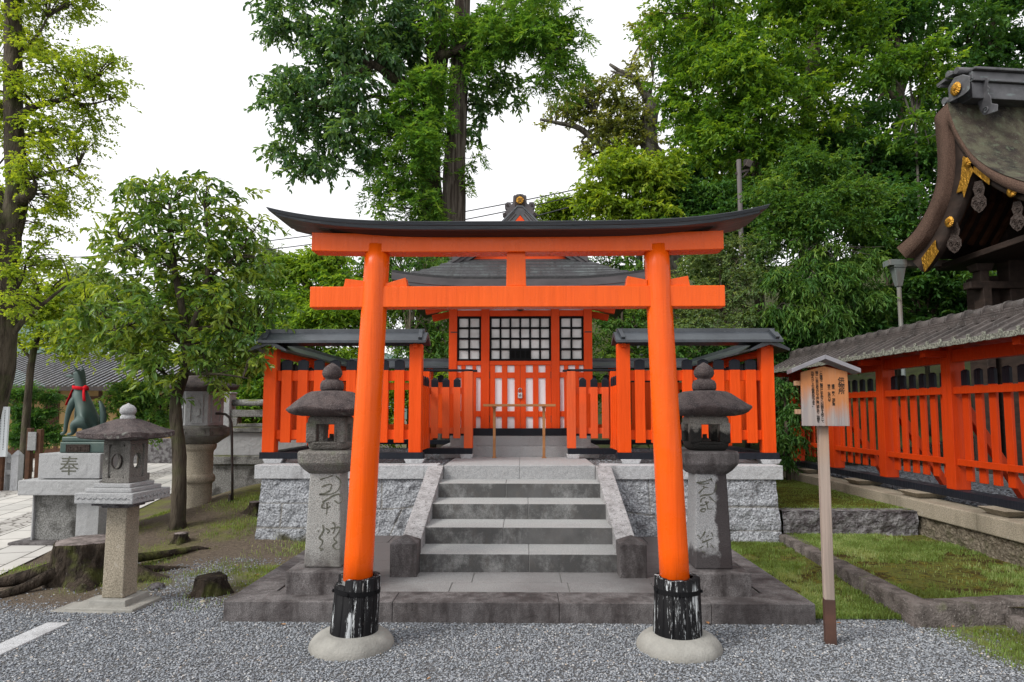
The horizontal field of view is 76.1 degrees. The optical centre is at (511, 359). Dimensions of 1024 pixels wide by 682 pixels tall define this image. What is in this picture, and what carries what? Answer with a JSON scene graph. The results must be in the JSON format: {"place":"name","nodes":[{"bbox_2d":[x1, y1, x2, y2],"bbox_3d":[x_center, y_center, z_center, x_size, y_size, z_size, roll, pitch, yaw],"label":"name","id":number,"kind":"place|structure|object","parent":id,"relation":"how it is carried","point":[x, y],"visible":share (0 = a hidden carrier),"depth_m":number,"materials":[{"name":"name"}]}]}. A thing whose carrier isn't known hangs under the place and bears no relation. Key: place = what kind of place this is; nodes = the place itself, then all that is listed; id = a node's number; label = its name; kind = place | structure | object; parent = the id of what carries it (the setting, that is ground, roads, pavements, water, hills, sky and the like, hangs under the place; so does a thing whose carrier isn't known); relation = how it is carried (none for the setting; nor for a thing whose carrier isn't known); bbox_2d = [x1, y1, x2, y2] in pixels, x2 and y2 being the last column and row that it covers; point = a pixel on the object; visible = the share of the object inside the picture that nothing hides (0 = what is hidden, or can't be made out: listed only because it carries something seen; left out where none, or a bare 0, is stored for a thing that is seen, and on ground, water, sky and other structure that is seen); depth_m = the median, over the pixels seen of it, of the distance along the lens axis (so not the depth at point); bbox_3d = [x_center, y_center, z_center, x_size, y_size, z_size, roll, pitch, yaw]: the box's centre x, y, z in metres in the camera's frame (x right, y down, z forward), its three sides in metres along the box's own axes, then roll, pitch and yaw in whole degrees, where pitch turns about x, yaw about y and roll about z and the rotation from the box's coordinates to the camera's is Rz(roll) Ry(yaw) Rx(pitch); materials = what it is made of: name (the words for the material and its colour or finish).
{"place":"outdoors","nodes":[
{"label":"outdoors","id":0,"kind":"place"},
{"bbox_2d":[0,458,171,573],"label":"path","id":1,"kind":"structure","parent":0,"point":[15,515],"depth_m":9.54,"materials":[{"name":"grey stone"}]},
{"bbox_2d":[0,407,9,490],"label":"white notice","id":2,"kind":"object","parent":1,"relation":"on","point":[4,425],"visible":1,"depth_m":13.12,"materials":[{"name":"white paper"}]},
{"bbox_2d":[24,428,43,479],"bbox_3d":[-10.305,2.094,14.096,0.314,1.237,0.130,0,-5,1],"label":"notice board","id":3,"kind":"object","parent":1,"relation":"on","point":[35,441],"visible":0.72,"depth_m":14.07,"materials":[{"name":"brown wood"}]},
{"bbox_2d":[8,380,71,471],"bbox_3d":[-12.520,1.786,17.098,1.958,2.523,1.083,0,-5,1],"label":"clipped shrub","id":4,"kind":"object","parent":1,"relation":"on","point":[52,435],"visible":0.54,"depth_m":17.01,"materials":[{"name":"green plant"}]},
{"bbox_2d":[17,264,232,478],"bbox_3d":[-9.591,0.138,15.786,6.372,5.406,2.546,0,-5,1],"label":"maple tree","id":5,"kind":"object","parent":1,"relation":"on","point":[53,308],"visible":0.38,"depth_m":15.66,"materials":[{"name":"green plant"}]},
{"bbox_2d":[133,438,213,462],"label":"wall","id":6,"kind":"structure","parent":1,"relation":"on","point":[163,454],"depth_m":20.03,"materials":[{"name":"stone"}]},
{"bbox_2d":[13,315,406,418],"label":"hills","id":7,"kind":"structure","parent":0,"point":[385,357],"depth_m":136.50,"materials":[{"name":"green plant"}]},
{"bbox_2d":[41,190,572,258],"bbox_3d":[-12.309,-6.095,30.167,38.556,1.482,0.823,-1,-5,16],"label":"overhead wire","id":8,"kind":"object","parent":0,"point":[410,220],"visible":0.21,"depth_m":27.33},
{"bbox_2d":[63,193,584,264],"bbox_3d":[-12.302,-5.806,30.145,38.536,1.687,0.824,-1,-5,16],"label":"overhead wire","id":9,"kind":"object","parent":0,"point":[466,219],"visible":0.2,"depth_m":27.21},
{"bbox_2d":[38,192,622,275],"bbox_3d":[-12.293,-5.379,30.113,38.518,2.205,0.839,-1,-5,16],"label":"overhead wire","id":10,"kind":"object","parent":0,"point":[264,264],"visible":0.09,"depth_m":26.33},
{"bbox_2d":[0,557,1023,681],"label":"gravel","id":11,"kind":"structure","parent":0,"point":[328,671],"depth_m":4.34,"materials":[{"name":"grey gravel"}]},
{"bbox_2d":[787,355,860,645],"bbox_3d":[2.195,1.025,4.548,0.440,2.109,0.215,-1,-5,14],"label":"wooden sign","id":12,"kind":"object","parent":11,"relation":"on","point":[824,399],"visible":1,"depth_m":4.56,"materials":[{"name":"brown wood"}]},
{"bbox_2d":[0,419,1023,681],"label":"ground","id":13,"kind":"structure","parent":0,"point":[246,545],"depth_m":4.66,"materials":[{"name":"grey gravel"}]},
{"bbox_2d":[3,450,23,490],"bbox_3d":[-10.559,2.265,13.249,1.229,0.863,0.150,0,-5,1],"label":"stone fence","id":14,"kind":"object","parent":13,"relation":"on","point":[13,472],"visible":0.66,"depth_m":13.19,"materials":[{"name":"stone"}]},
{"bbox_2d":[0,622,68,655],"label":"kerb","id":15,"kind":"structure","parent":13,"relation":"on","point":[15,642],"depth_m":4.63,"materials":[{"name":"stone"}]},
{"bbox_2d":[0,0,144,419],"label":"tree","id":16,"kind":"object","parent":13,"relation":"on","point":[18,192],"visible":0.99,"depth_m":13.42,"materials":[{"name":"green plant"}]},
{"bbox_2d":[8,452,149,545],"bbox_3d":[-5.410,1.742,8.345,1.151,1.136,1.101,0,-5,1],"label":"statue pedestal","id":17,"kind":"object","parent":13,"relation":"on","point":[56,485],"visible":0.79,"depth_m":7.94,"materials":[{"name":"stone"}]},
{"bbox_2d":[60,365,106,452],"bbox_3d":[-5.373,0.623,8.424,0.824,1.107,0.636,0,-5,1],"label":"fox statue","id":18,"kind":"object","parent":17,"relation":"on","point":[86,414],"visible":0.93,"depth_m":8.35,"materials":[{"name":"green metal"}]},
{"bbox_2d":[42,258,128,353],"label":"tree","id":19,"kind":"object","parent":13,"relation":"on","point":[79,270],"visible":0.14,"depth_m":32.36,"materials":[{"name":"green plant"}]},
{"bbox_2d":[0,534,210,597],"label":"tree stump","id":20,"kind":"object","parent":13,"relation":"on","point":[76,563],"visible":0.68,"depth_m":6.03,"materials":[{"name":"brown wood"}]},
{"bbox_2d":[50,403,174,613],"bbox_3d":[-3.325,1.231,5.504,0.694,1.729,0.570,0,-5,5],"label":"stone lantern","id":21,"kind":"object","parent":13,"relation":"on","point":[123,490],"visible":1,"depth_m":5.39,"materials":[{"name":"stone"}]},
{"bbox_2d":[8,353,253,457],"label":"house","id":22,"kind":"structure","parent":13,"relation":"on","point":[52,375],"depth_m":22.52,"materials":[{"name":"grey roof tile"},{"name":"tan plaster"},{"name":"brown wood"}]},
{"bbox_2d":[45,404,56,423],"bbox_3d":[-15.610,1.837,22.180,0.399,0.693,0.080,0,-5,1],"label":"window","id":23,"kind":"structure","parent":22,"relation":"in","point":[50,406],"depth_m":22.13,"materials":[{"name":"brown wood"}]},
{"bbox_2d":[85,343,193,384],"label":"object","id":24,"kind":"structure","parent":22,"relation":"attached to","point":[127,370],"depth_m":26.67,"materials":[{"name":"grey tile"}]},
{"bbox_2d":[92,376,170,462],"bbox_3d":[-9.332,1.705,16.593,2.854,2.605,1.593,0,-5,1],"label":"bush","id":25,"kind":"object","parent":13,"relation":"on","point":[147,408],"visible":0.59,"depth_m":16.40,"materials":[{"name":"green plant"}]},
{"bbox_2d":[147,582,165,589],"bbox_3d":[-3.226,2.061,5.931,0.141,0.074,0.156,0,-5,1],"label":"rock","id":26,"kind":"object","parent":13,"relation":"on","point":[155,585],"visible":0.77,"depth_m":5.90,"materials":[{"name":"stone"}]},
{"bbox_2d":[34,168,303,530],"bbox_3d":[-4.345,-0.184,8.312,2.682,4.734,2.353,-3,-6,36],"label":"young tree","id":27,"kind":"object","parent":13,"relation":"on","point":[198,294],"visible":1,"depth_m":8.24,"materials":[{"name":"green plant"}]},
{"bbox_2d":[168,531,190,545],"bbox_3d":[-3.855,2.109,7.638,0.530,0.170,0.405,3,-5,-35],"label":"tree stump","id":28,"kind":"object","parent":13,"relation":"on","point":[179,538],"visible":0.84,"depth_m":7.62,"materials":[{"name":"brown wood"}]},
{"bbox_2d":[112,277,283,343],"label":"tree","id":29,"kind":"object","parent":13,"relation":"on","point":[262,330],"visible":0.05,"depth_m":35.03,"materials":[{"name":"green plant"}]},
{"bbox_2d":[165,370,239,508],"bbox_3d":[-4.459,1.227,9.362,1.010,2.152,0.963,0,-5,1],"label":"stone lantern","id":30,"kind":"object","parent":13,"relation":"on","point":[206,430],"visible":0.66,"depth_m":9.17,"materials":[{"name":"stone"}]},
{"bbox_2d":[186,571,234,598],"bbox_3d":[-2.679,2.011,5.792,0.644,0.218,0.453,2,-5,-27],"label":"tree stump","id":31,"kind":"object","parent":13,"relation":"on","point":[216,584],"visible":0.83,"depth_m":5.67,"materials":[{"name":"brown wood"}]},
{"bbox_2d":[215,412,233,501],"bbox_3d":[-4.045,1.434,9.211,0.386,1.386,0.101,-1,-5,8],"label":"bent pipe","id":32,"kind":"object","parent":13,"relation":"on","point":[231,497],"visible":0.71,"depth_m":9.18,"materials":[{"name":"metal"}]},
{"bbox_2d":[211,343,283,422],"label":"bush","id":33,"kind":"object","parent":13,"relation":"on","point":[255,391],"visible":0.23,"depth_m":12.19,"materials":[{"name":"green plant"}]},
{"bbox_2d":[241,500,258,516],"bbox_3d":[-3.467,1.976,8.609,0.553,0.210,0.509,3,-5,-31],"label":"tree stump","id":34,"kind":"object","parent":13,"relation":"on","point":[252,508],"visible":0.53,"depth_m":8.60,"materials":[{"name":"brown wood"}]},
{"bbox_2d":[234,238,286,299],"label":"tree","id":35,"kind":"object","parent":13,"relation":"on","point":[273,252],"visible":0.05,"depth_m":34.38,"materials":[{"name":"green plant"}]},
{"bbox_2d":[212,392,351,495],"bbox_3d":[-3.808,1.549,10.855,2.198,2.016,0.650,0,-5,1],"label":"stone balustrade","id":36,"kind":"object","parent":13,"relation":"on","point":[247,443],"visible":0.38,"depth_m":10.63,"materials":[{"name":"stone"}]},
{"bbox_2d":[246,237,392,364],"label":"tree","id":37,"kind":"object","parent":13,"relation":"on","point":[307,266],"visible":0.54,"depth_m":14.55,"materials":[{"name":"green plant"}]},
{"bbox_2d":[263,362,448,447],"bbox_3d":[-3.133,1.342,13.490,4.808,2.842,1.859,-1,-5,12],"label":"bush","id":38,"kind":"object","parent":13,"relation":"on","point":[391,404],"visible":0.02,"depth_m":13.28,"materials":[{"name":"green plant"}]},
{"bbox_2d":[242,0,530,447],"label":"tree","id":39,"kind":"object","parent":13,"relation":"on","point":[387,46],"visible":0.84,"depth_m":18.64,"materials":[{"name":"green plant"}]},
{"bbox_2d":[343,256,450,447],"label":"tree","id":40,"kind":"object","parent":13,"relation":"on","point":[407,320],"visible":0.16,"depth_m":14.62,"materials":[{"name":"green plant"}]},
{"bbox_2d":[342,0,601,447],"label":"cedar tree","id":41,"kind":"object","parent":13,"relation":"on","point":[543,29],"visible":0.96,"depth_m":18.58,"materials":[{"name":"green plant"}]},
{"bbox_2d":[1,493,1023,672],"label":"grass","id":42,"kind":"structure","parent":13,"relation":"on","point":[868,545],"depth_m":6.36,"materials":[{"name":"green plant"}]},
{"bbox_2d":[266,204,769,663],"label":"torii gate","id":43,"kind":"structure","parent":13,"relation":"on","point":[675,632],"depth_m":4.54,"materials":[{"name":"orange wood"}]},
{"bbox_2d":[254,447,782,542],"bbox_3d":[0.094,1.955,9.865,6.360,1.050,4.423,0,-5,1],"label":"stone dais","id":44,"kind":"object","parent":13,"relation":"on","point":[754,514],"visible":0.15,"depth_m":7.82,"materials":[{"name":"stone"}]},
{"bbox_2d":[248,343,347,451],"bbox_3d":[-3.039,0.626,10.087,0.480,1.525,3.860,0,-5,1],"label":"picket fence","id":45,"kind":"object","parent":44,"relation":"on","point":[296,353],"visible":0.12,"depth_m":9.06,"materials":[{"name":"orange-red painted wood"},{"name":"black paint"}]},
{"bbox_2d":[257,329,430,462],"bbox_3d":[-2.130,0.457,8.323,2.120,1.695,0.440,0,-5,1],"label":"picket fence","id":46,"kind":"object","parent":44,"relation":"on","point":[416,340],"visible":0.8,"depth_m":8.27,"materials":[{"name":"orange painted wood"},{"name":"black paint"},{"name":"light granite"}]},
{"bbox_2d":[422,369,476,458],"bbox_3d":[-0.881,0.725,8.797,0.770,1.235,0.820,0,-5,1],"label":"picket fence","id":47,"kind":"object","parent":44,"relation":"on","point":[445,430],"visible":0.9,"depth_m":9.09,"materials":[{"name":"orange wood"}]},
{"bbox_2d":[391,194,644,457],"bbox_3d":[0.130,-0.419,10.383,3.480,3.804,3.162,0,-5,1],"label":"shrine","id":48,"kind":"object","parent":44,"relation":"on","point":[507,354],"visible":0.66,"depth_m":9.58,"materials":[{"name":"wood"}]},
{"bbox_2d":[457,317,480,360],"bbox_3d":[-0.632,-0.311,9.677,0.352,0.656,0.040,0,-5,1],"label":"window","id":49,"kind":"structure","parent":48,"relation":"in","point":[468,328],"depth_m":9.68,"materials":[{"name":"paper"}]},
{"bbox_2d":[489,365,519,427],"bbox_3d":[-0.108,0.542,9.592,0.454,0.922,0.048,0,-5,1],"label":"door","id":50,"kind":"structure","parent":48,"relation":"in","point":[504,379],"depth_m":9.59,"materials":[{"name":"paint"}]},
{"bbox_2d":[518,388,521,397],"bbox_3d":[0.118,0.487,9.557,0.068,0.155,0.032,0,-5,1],"label":"padlock","id":51,"kind":"object","parent":48,"relation":"hanging from","point":[519,395],"visible":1,"depth_m":9.54,"materials":[{"name":"metal"}]},
{"bbox_2d":[490,316,550,360],"bbox_3d":[0.122,-0.312,9.661,0.904,0.656,0.045,0,-5,1],"label":"window","id":52,"kind":"structure","parent":48,"relation":"in","point":[512,338],"depth_m":9.67,"materials":[{"name":"paper"}]},
{"bbox_2d":[520,365,550,427],"bbox_3d":[0.348,0.542,9.587,0.450,0.922,0.042,0,-5,1],"label":"door","id":53,"kind":"structure","parent":48,"relation":"in","point":[535,380],"depth_m":9.58,"materials":[{"name":"paint"}]},
{"bbox_2d":[559,316,583,360],"bbox_3d":[0.876,-0.313,9.650,0.353,0.656,0.040,0,-5,1],"label":"window","id":54,"kind":"structure","parent":48,"relation":"in","point":[571,341],"depth_m":9.65,"materials":[{"name":"paper"}]},
{"bbox_2d":[350,358,687,444],"bbox_3d":[0.107,0.751,11.838,6.200,1.550,0.440,0,-5,1],"label":"picket fence","id":55,"kind":"object","parent":44,"relation":"on","point":[443,363],"visible":0.09,"depth_m":11.78,"materials":[{"name":"orange painted wood"},{"name":"black paint"}]},
{"bbox_2d":[563,369,616,458],"bbox_3d":[1.101,0.722,8.762,0.795,1.235,0.820,0,-5,1],"label":"picket fence","id":56,"kind":"object","parent":44,"relation":"on","point":[607,390],"visible":0.83,"depth_m":9.06,"materials":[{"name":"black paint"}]},
{"bbox_2d":[611,328,783,463],"bbox_3d":[2.322,0.451,8.246,2.065,1.695,0.440,0,-5,1],"label":"picket fence","id":57,"kind":"object","parent":44,"relation":"on","point":[625,339],"visible":0.8,"depth_m":8.20,"materials":[{"name":"orange painted wood"},{"name":"black paint"},{"name":"light granite"}]},
{"bbox_2d":[678,342,789,451],"bbox_3d":[3.235,0.617,9.977,0.480,1.525,3.860,0,-5,1],"label":"picket fence","id":58,"kind":"object","parent":44,"relation":"on","point":[740,353],"visible":0.09,"depth_m":8.96,"materials":[{"name":"orange painted wood"},{"name":"black paint"}]},
{"bbox_2d":[223,535,815,624],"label":"stone platform","id":59,"kind":"structure","parent":13,"relation":"on","point":[515,597],"depth_m":5.05,"materials":[{"name":"stone"}]},
{"bbox_2d":[285,363,354,594],"bbox_3d":[-1.543,0.971,5.549,0.756,1.894,0.756,0,-5,1],"label":"stone lantern","id":60,"kind":"object","parent":59,"relation":"on","point":[324,460],"visible":0.94,"depth_m":5.36,"materials":[{"name":"stone"}]},
{"bbox_2d":[390,457,646,577],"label":"stone stairs","id":61,"kind":"structure","parent":59,"relation":"on","point":[520,514],"depth_m":6.63,"materials":[{"name":"stone"}]},
{"bbox_2d":[483,404,555,457],"bbox_3d":[0.105,0.998,9.169,1.012,0.749,0.180,0,-5,1],"label":"offering stand","id":62,"kind":"object","parent":61,"relation":"on","point":[495,406],"visible":1,"depth_m":9.14,"materials":[{"name":"brown wood"}]},
{"bbox_2d":[678,362,751,596],"bbox_3d":[1.631,0.967,5.493,0.760,1.894,0.760,0,-5,1],"label":"stone lantern","id":63,"kind":"object","parent":59,"relation":"on","point":[710,462],"visible":0.94,"depth_m":5.31,"materials":[{"name":"stone"}]},
{"bbox_2d":[636,256,647,355],"bbox_3d":[3.191,0.111,15.977,0.320,5.485,0.220,0,-5,1],"label":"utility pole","id":64,"kind":"object","parent":13,"relation":"on","point":[641,259],"visible":0.02,"depth_m":16.12,"materials":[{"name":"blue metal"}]},
{"bbox_2d":[640,313,847,467],"bbox_3d":[4.688,0.865,12.757,4.348,3.678,2.060,0,-5,1],"label":"bush","id":65,"kind":"object","parent":13,"relation":"on","point":[779,357],"visible":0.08,"depth_m":12.51,"materials":[{"name":"green plant"}]},
{"bbox_2d":[738,545,891,612],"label":"lawn","id":66,"kind":"structure","parent":13,"relation":"on","point":[817,569],"depth_m":6.32,"materials":[{"name":"plant"}]},
{"bbox_2d":[779,508,918,535],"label":"wall","id":67,"kind":"structure","parent":13,"relation":"on","point":[896,521],"depth_m":7.71,"materials":[{"name":"stone"}]},
{"bbox_2d":[779,534,1023,627],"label":"kerb","id":68,"kind":"structure","parent":13,"relation":"on","point":[914,611],"depth_m":4.96,"materials":[{"name":"stone"}]},
{"bbox_2d":[783,467,1023,567],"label":"retaining wall","id":69,"kind":"structure","parent":13,"relation":"on","point":[978,529],"depth_m":7.10,"materials":[{"name":"beige stone"}]},
{"bbox_2d":[774,298,1023,517],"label":"picket fence","id":70,"kind":"object","parent":69,"relation":"on","point":[950,344],"visible":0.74,"depth_m":7.75,"materials":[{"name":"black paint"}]},
{"bbox_2d":[805,534,1023,607],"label":"lawn","id":71,"kind":"structure","parent":13,"relation":"on","point":[954,572],"depth_m":5.97,"materials":[{"name":"plant"}]},
{"bbox_2d":[830,466,1023,505],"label":"gravel bed","id":72,"kind":"object","parent":13,"relation":"on","point":[991,481],"depth_m":10.34,"materials":[{"name":"grey gravel"}]},
{"bbox_2d":[897,66,1023,475],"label":"shrine hall","id":73,"kind":"structure","parent":72,"relation":"on","point":[972,221],"depth_m":10.94,"materials":[{"name":"brown wood"}]},
{"bbox_2d":[883,259,949,466],"bbox_3d":[10.082,0.094,11.955,6.256,3.890,0.240,0,-5,1],"label":"rain gutter","id":74,"kind":"object","parent":73,"relation":"attached to","point":[897,268],"visible":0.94,"depth_m":12.06,"materials":[{"name":"grey metal"}]},
{"bbox_2d":[1004,614,1023,635],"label":"kerb","id":75,"kind":"structure","parent":13,"relation":"on","point":[1016,621],"depth_m":4.80,"materials":[{"name":"stone"}]},
{"bbox_2d":[0,0,1023,357],"label":"sky","id":76,"kind":"structure","parent":0,"point":[194,60],"materials":[{"name":"white"}]},
{"bbox_2d":[591,259,996,461],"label":"hillside","id":77,"kind":"structure","parent":0,"point":[917,371],"depth_m":16.36,"materials":[{"name":"plant"}]},
{"bbox_2d":[533,191,593,220],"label":"tree","id":78,"kind":"object","parent":77,"relation":"on","point":[564,215],"visible":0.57,"depth_m":30.11,"materials":[{"name":"green plant"}]},
{"bbox_2d":[532,2,684,319],"bbox_3d":[3.751,-7.025,24.631,6.056,13.057,2.703,0,-5,1],"label":"tree","id":79,"kind":"object","parent":77,"relation":"on","point":[631,123],"visible":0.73,"depth_m":24.53,"materials":[{"name":"green plant"}]},
{"bbox_2d":[566,132,695,447],"bbox_3d":[2.765,-1.605,15.112,3.023,7.565,1.902,0,-5,1],"label":"tree","id":80,"kind":"object","parent":77,"relation":"on","point":[651,177],"visible":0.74,"depth_m":15.01,"materials":[{"name":"green plant"}]},
{"bbox_2d":[588,256,685,380],"bbox_3d":[2.385,-0.133,14.205,2.730,5.561,3.083,0,-5,1],"label":"bush","id":81,"kind":"object","parent":77,"relation":"on","point":[627,317],"visible":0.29,"depth_m":13.45,"materials":[{"name":"green plant"}]},
{"bbox_2d":[596,372,682,447],"bbox_3d":[3.269,1.257,13.035,3.902,2.222,1.411,-1,-5,9],"label":"bush","id":82,"kind":"object","parent":77,"relation":"on","point":[600,395],"visible":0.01,"depth_m":13.06,"materials":[{"name":"green plant"}]},
{"bbox_2d":[643,225,786,351],"bbox_3d":[4.111,-0.275,12.859,3.052,5.129,1.956,0,-5,1],"label":"bush","id":83,"kind":"object","parent":77,"relation":"on","point":[701,318],"visible":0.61,"depth_m":12.92,"materials":[{"name":"green plant"}]},
{"bbox_2d":[653,163,805,324],"bbox_3d":[5.102,-1.477,15.320,4.264,6.303,2.604,0,-5,1],"label":"tree","id":84,"kind":"object","parent":77,"relation":"on","point":[703,197],"visible":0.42,"depth_m":15.09,"materials":[{"name":"green plant"}]},
{"bbox_2d":[735,159,752,447],"bbox_3d":[5.053,-0.940,14.031,0.364,6.877,0.220,0,-5,1],"label":"lamp pole","id":85,"kind":"object","parent":77,"relation":"on","point":[746,166],"visible":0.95,"depth_m":14.21,"materials":[{"name":"metal"}]},
{"bbox_2d":[649,0,852,312],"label":"tree","id":86,"kind":"object","parent":77,"relation":"on","point":[698,173],"visible":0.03,"depth_m":19.46,"materials":[{"name":"green plant"}]},
{"bbox_2d":[623,0,908,341],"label":"tree","id":87,"kind":"object","parent":77,"relation":"on","point":[712,43],"visible":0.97,"depth_m":16.35,"materials":[{"name":"green plant"}]},
{"bbox_2d":[734,134,914,319],"bbox_3d":[6.376,-1.438,13.040,3.828,6.628,2.189,0,-5,1],"label":"tree","id":88,"kind":"object","parent":77,"relation":"on","point":[820,210],"visible":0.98,"depth_m":12.95,"materials":[{"name":"green plant"}]},
{"bbox_2d":[743,236,910,346],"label":"tree","id":89,"kind":"object","parent":77,"relation":"on","point":[840,286],"visible":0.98,"depth_m":12.37,"materials":[{"name":"green plant"}]},
{"bbox_2d":[791,110,947,389],"bbox_3d":[9.751,-2.980,16.470,5.046,7.778,4.584,0,-5,1],"label":"tree","id":90,"kind":"object","parent":77,"relation":"on","point":[900,168],"visible":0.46,"depth_m":16.15,"materials":[{"name":"green plant"}]},
{"bbox_2d":[810,215,996,435],"bbox_3d":[8.461,-0.756,13.349,5.391,4.608,2.380,0,-5,-4],"label":"bush","id":91,"kind":"object","parent":77,"relation":"on","point":[938,294],"visible":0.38,"depth_m":13.02,"materials":[{"name":"green plant"}]},
{"bbox_2d":[827,0,987,315],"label":"tree","id":92,"kind":"object","parent":77,"relation":"on","point":[921,14],"visible":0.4,"depth_m":19.62,"materials":[{"name":"green plant"}]},
{"bbox_2d":[847,25,979,368],"bbox_3d":[9.738,-3.630,15.627,2.790,8.685,1.827,0,-5,1],"label":"tree","id":93,"kind":"object","parent":77,"relation":"on","point":[909,62],"visible":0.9,"depth_m":15.79,"materials":[{"name":"green plant"}]},
{"bbox_2d":[920,0,1023,68],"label":"tree","id":94,"kind":"object","parent":77,"relation":"on","point":[993,44],"visible":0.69,"depth_m":22.09,"materials":[{"name":"green plant"}]},
{"bbox_2d":[776,477,910,509],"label":"grass","id":95,"kind":"structure","parent":0,"point":[835,502],"depth_m":8.65,"materials":[{"name":"green plant"}]},
{"bbox_2d":[774,376,816,480],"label":"bush","id":96,"kind":"object","parent":95,"relation":"on","point":[786,445],"visible":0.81,"depth_m":11.17,"materials":[{"name":"green plant"}]}
]}

